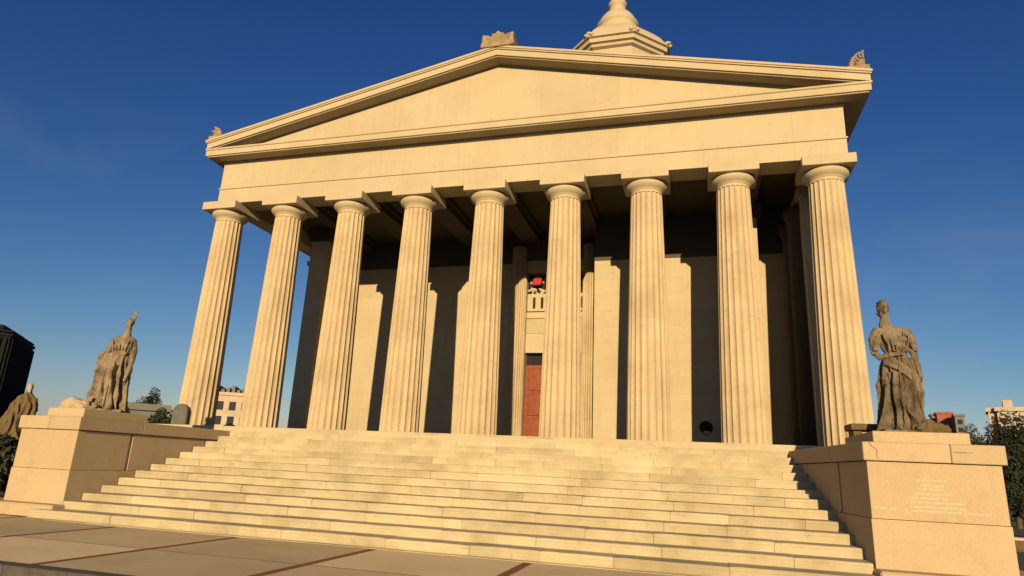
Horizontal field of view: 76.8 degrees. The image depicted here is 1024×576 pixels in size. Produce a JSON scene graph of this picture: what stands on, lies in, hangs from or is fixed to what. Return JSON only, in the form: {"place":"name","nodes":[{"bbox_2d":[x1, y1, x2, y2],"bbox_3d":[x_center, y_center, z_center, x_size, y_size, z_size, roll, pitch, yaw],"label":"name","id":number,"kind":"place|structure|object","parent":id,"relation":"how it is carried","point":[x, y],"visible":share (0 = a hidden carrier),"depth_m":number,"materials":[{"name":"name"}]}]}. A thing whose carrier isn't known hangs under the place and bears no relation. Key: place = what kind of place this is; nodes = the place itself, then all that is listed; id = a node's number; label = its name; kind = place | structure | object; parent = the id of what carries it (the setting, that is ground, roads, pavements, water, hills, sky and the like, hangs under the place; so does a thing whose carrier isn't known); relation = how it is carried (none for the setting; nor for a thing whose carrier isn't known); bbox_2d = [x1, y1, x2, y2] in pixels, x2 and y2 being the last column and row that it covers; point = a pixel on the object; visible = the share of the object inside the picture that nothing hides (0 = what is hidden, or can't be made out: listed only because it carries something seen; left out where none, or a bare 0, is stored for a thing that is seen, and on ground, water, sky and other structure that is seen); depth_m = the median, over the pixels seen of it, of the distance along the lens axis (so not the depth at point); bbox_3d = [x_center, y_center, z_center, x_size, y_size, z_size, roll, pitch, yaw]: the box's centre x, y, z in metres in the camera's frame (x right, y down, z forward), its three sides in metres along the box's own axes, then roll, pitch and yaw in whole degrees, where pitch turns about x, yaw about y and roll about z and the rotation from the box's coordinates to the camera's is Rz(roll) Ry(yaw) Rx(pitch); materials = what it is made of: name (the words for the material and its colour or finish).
{"place":"outdoors","nodes":[
{"label":"outdoors","id":0,"kind":"place"},
{"bbox_2d":[0,324,34,417],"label":"office tower","id":1,"kind":"structure","parent":0,"point":[16,353],"depth_m":114.38,"materials":[{"name":"grey metal"}]},
{"bbox_2d":[128,402,171,421],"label":"garden building","id":2,"kind":"structure","parent":0,"point":[148,410],"depth_m":50.17,"materials":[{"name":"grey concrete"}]},
{"bbox_2d":[170,404,188,424],"bbox_3d":[-11.310,4.299,22.026,0.600,0.699,0.100,-2,-16,16],"label":"stone marker","id":3,"kind":"object","parent":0,"point":[180,413],"visible":1,"depth_m":21.97,"materials":[{"name":"grey stone"}]},
{"bbox_2d":[214,385,244,425],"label":"apartment block","id":4,"kind":"structure","parent":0,"point":[229,405],"depth_m":104.97,"materials":[{"name":"beige concrete"}]},
{"bbox_2d":[215,416,221,424],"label":"window","id":5,"kind":"structure","parent":4,"relation":"in","point":[218,418],"depth_m":104.01,"materials":[{"name":"black glass"}]},
{"bbox_2d":[217,401,223,409],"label":"window","id":6,"kind":"structure","parent":4,"relation":"in","point":[220,403],"depth_m":104.62,"materials":[{"name":"black glass"}]},
{"bbox_2d":[226,416,233,423],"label":"window","id":7,"kind":"structure","parent":4,"relation":"in","point":[230,419],"depth_m":104.47,"materials":[{"name":"black glass"}]},
{"bbox_2d":[228,402,235,410],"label":"window","id":8,"kind":"structure","parent":4,"relation":"in","point":[232,405],"depth_m":105.06,"materials":[{"name":"black glass"}]},
{"bbox_2d":[0,515,676,575],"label":"plaza","id":9,"kind":"structure","parent":0,"point":[32,549],"depth_m":10.61,"materials":[{"name":"beige stone"}]},
{"bbox_2d":[6,535,417,575],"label":"paving joint","id":10,"kind":"object","parent":9,"relation":"on","point":[220,556],"visible":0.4,"depth_m":10.39,"materials":[{"name":"stone"}]},
{"bbox_2d":[0,517,532,575],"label":"paving bands","id":11,"kind":"object","parent":9,"relation":"on","point":[513,570],"visible":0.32,"depth_m":10.61,"materials":[{"name":"beige stone"}]},
{"bbox_2d":[45,519,699,575],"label":"gutter","id":12,"kind":"object","parent":9,"relation":"on","point":[527,561],"visible":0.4,"depth_m":12.14,"materials":[{"name":"beige stone"}]},
{"bbox_2d":[27,428,875,575],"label":"staircase","id":13,"kind":"structure","parent":0,"point":[709,512],"depth_m":14.30,"materials":[{"name":"stone"}]},
{"bbox_2d":[0,513,1023,570],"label":"plaza base","id":14,"kind":"object","parent":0,"point":[1019,533],"depth_m":24.13,"materials":[{"name":"stone"}]},
{"bbox_2d":[0,432,18,494],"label":"tree","id":15,"kind":"object","parent":14,"relation":"on","point":[8,446],"visible":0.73,"depth_m":16.45,"materials":[{"name":"green plant"}]},
{"bbox_2d":[0,384,37,496],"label":"statue","id":16,"kind":"object","parent":14,"relation":"on","point":[26,403],"visible":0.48,"depth_m":21.02,"materials":[{"name":"stone"}]},
{"bbox_2d":[0,407,229,515],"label":"pedestal","id":17,"kind":"object","parent":14,"relation":"on","point":[65,454],"visible":0.71,"depth_m":15.96,"materials":[{"name":"stone"}]},
{"bbox_2d":[59,397,85,407],"bbox_3d":[-11.483,3.100,17.007,0.934,0.475,0.501,-2,-16,16],"label":"boulder","id":18,"kind":"object","parent":17,"relation":"on","point":[73,402],"visible":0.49,"depth_m":16.81,"materials":[{"name":"stone"}]},
{"bbox_2d":[83,312,137,412],"bbox_3d":[-10.640,1.946,17.372,1.054,2.783,0.941,5,-16,-8],"label":"statue","id":19,"kind":"object","parent":17,"relation":"on","point":[109,387],"visible":0.94,"depth_m":17.10,"materials":[{"name":"stone"}]},
{"bbox_2d":[146,407,172,423],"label":"tree","id":20,"kind":"object","parent":14,"relation":"on","point":[157,418],"visible":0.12,"depth_m":44.88,"materials":[{"name":"green plant"}]},
{"bbox_2d":[163,417,170,423],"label":"tree","id":21,"kind":"object","parent":14,"relation":"on","point":[167,420],"visible":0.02,"depth_m":42.97,"materials":[{"name":"green plant"}]},
{"bbox_2d":[789,431,1023,575],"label":"pedestal","id":22,"kind":"object","parent":14,"relation":"on","point":[918,504],"visible":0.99,"depth_m":10.68,"materials":[{"name":"stone"}]},
{"bbox_2d":[844,423,876,436],"bbox_3d":[6.999,2.907,12.702,0.700,0.418,0.650,-2,-16,16],"label":"stone bench","id":23,"kind":"object","parent":22,"relation":"on","point":[852,429],"visible":0.35,"depth_m":12.53,"materials":[{"name":"beige stone"}]},
{"bbox_2d":[868,300,925,431],"bbox_3d":[7.277,1.474,12.200,1.088,2.603,0.896,-2,-16,16],"label":"statue","id":24,"kind":"object","parent":22,"relation":"on","point":[900,390],"visible":0.85,"depth_m":12.03,"materials":[{"name":"stone"}]},
{"bbox_2d":[910,419,951,432],"bbox_3d":[7.502,2.522,11.592,0.694,0.350,0.332,-2,-16,16],"label":"stone fragment","id":25,"kind":"object","parent":22,"relation":"on","point":[929,425],"visible":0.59,"depth_m":11.49,"materials":[{"name":"beige stone"}]},
{"bbox_2d":[963,423,985,444],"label":"tree","id":26,"kind":"object","parent":14,"relation":"on","point":[974,440],"visible":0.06,"depth_m":47.84,"materials":[{"name":"green plant"}]},
{"bbox_2d":[976,409,1023,482],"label":"tree","id":27,"kind":"object","parent":14,"relation":"on","point":[1007,438],"visible":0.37,"depth_m":34.28,"materials":[{"name":"green plant"}]},
{"bbox_2d":[1002,444,1023,528],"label":"tree","id":28,"kind":"object","parent":14,"relation":"on","point":[1013,472],"visible":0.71,"depth_m":28.70,"materials":[{"name":"green plant"}]},
{"bbox_2d":[1014,537,1023,551],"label":"garden wall","id":29,"kind":"structure","parent":14,"relation":"on","point":[1019,543],"depth_m":17.79,"materials":[{"name":"brown stone"}]},
{"bbox_2d":[0,0,1023,442],"label":"sky","id":30,"kind":"structure","parent":0,"point":[109,109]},
{"bbox_2d":[162,0,873,450],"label":"temple","id":31,"kind":"structure","parent":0,"point":[618,226],"depth_m":21.91,"materials":[{"name":"stone"}]},
{"bbox_2d":[523,365,541,436],"bbox_3d":[1.064,4.682,25.975,1.175,3.170,0.170,-2,-16,16],"label":"door","id":32,"kind":"structure","parent":31,"relation":"in","point":[533,373],"depth_m":26.07,"materials":[{"name":"brown wood"}]},
{"bbox_2d":[928,414,934,420],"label":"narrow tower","id":33,"kind":"structure","parent":0,"point":[931,416],"depth_m":170.88,"materials":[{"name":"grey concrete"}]},
{"bbox_2d":[933,412,954,432],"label":"brick tower","id":34,"kind":"structure","parent":0,"point":[944,418],"depth_m":162.28,"materials":[{"name":"red brick"}]},
{"bbox_2d":[951,414,965,432],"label":"dark tower","id":35,"kind":"structure","parent":0,"point":[959,423],"depth_m":156.04,"materials":[{"name":"grey concrete"}]},
{"bbox_3d":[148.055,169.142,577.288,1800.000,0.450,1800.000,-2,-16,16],"label":"ground","id":36,"kind":"structure","parent":0,"visible":0},
{"bbox_2d":[0,561,133,575],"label":"kerb","id":37,"kind":"structure","parent":36,"relation":"on","point":[7,568],"depth_m":8.61,"materials":[{"name":"stone"}]},
{"bbox_2d":[133,396,150,403],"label":"tree","id":38,"kind":"object","parent":36,"relation":"on","point":[145,402],"visible":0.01,"depth_m":61.12,"materials":[{"name":"green plant"}]},
{"bbox_2d":[146,387,161,404],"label":"tree","id":39,"kind":"object","parent":36,"relation":"on","point":[152,397],"visible":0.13,"depth_m":62.02,"materials":[{"name":"green plant"}]},
{"bbox_2d":[985,408,1001,443],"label":"stair tower","id":40,"kind":"structure","parent":36,"relation":"on","point":[989,412],"depth_m":84.28,"materials":[{"name":"brick"}]},
{"bbox_2d":[994,400,1023,435],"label":"apartment block","id":41,"kind":"structure","parent":36,"relation":"on","point":[1007,404],"depth_m":82.94,"materials":[{"name":"concrete"}]}
]}

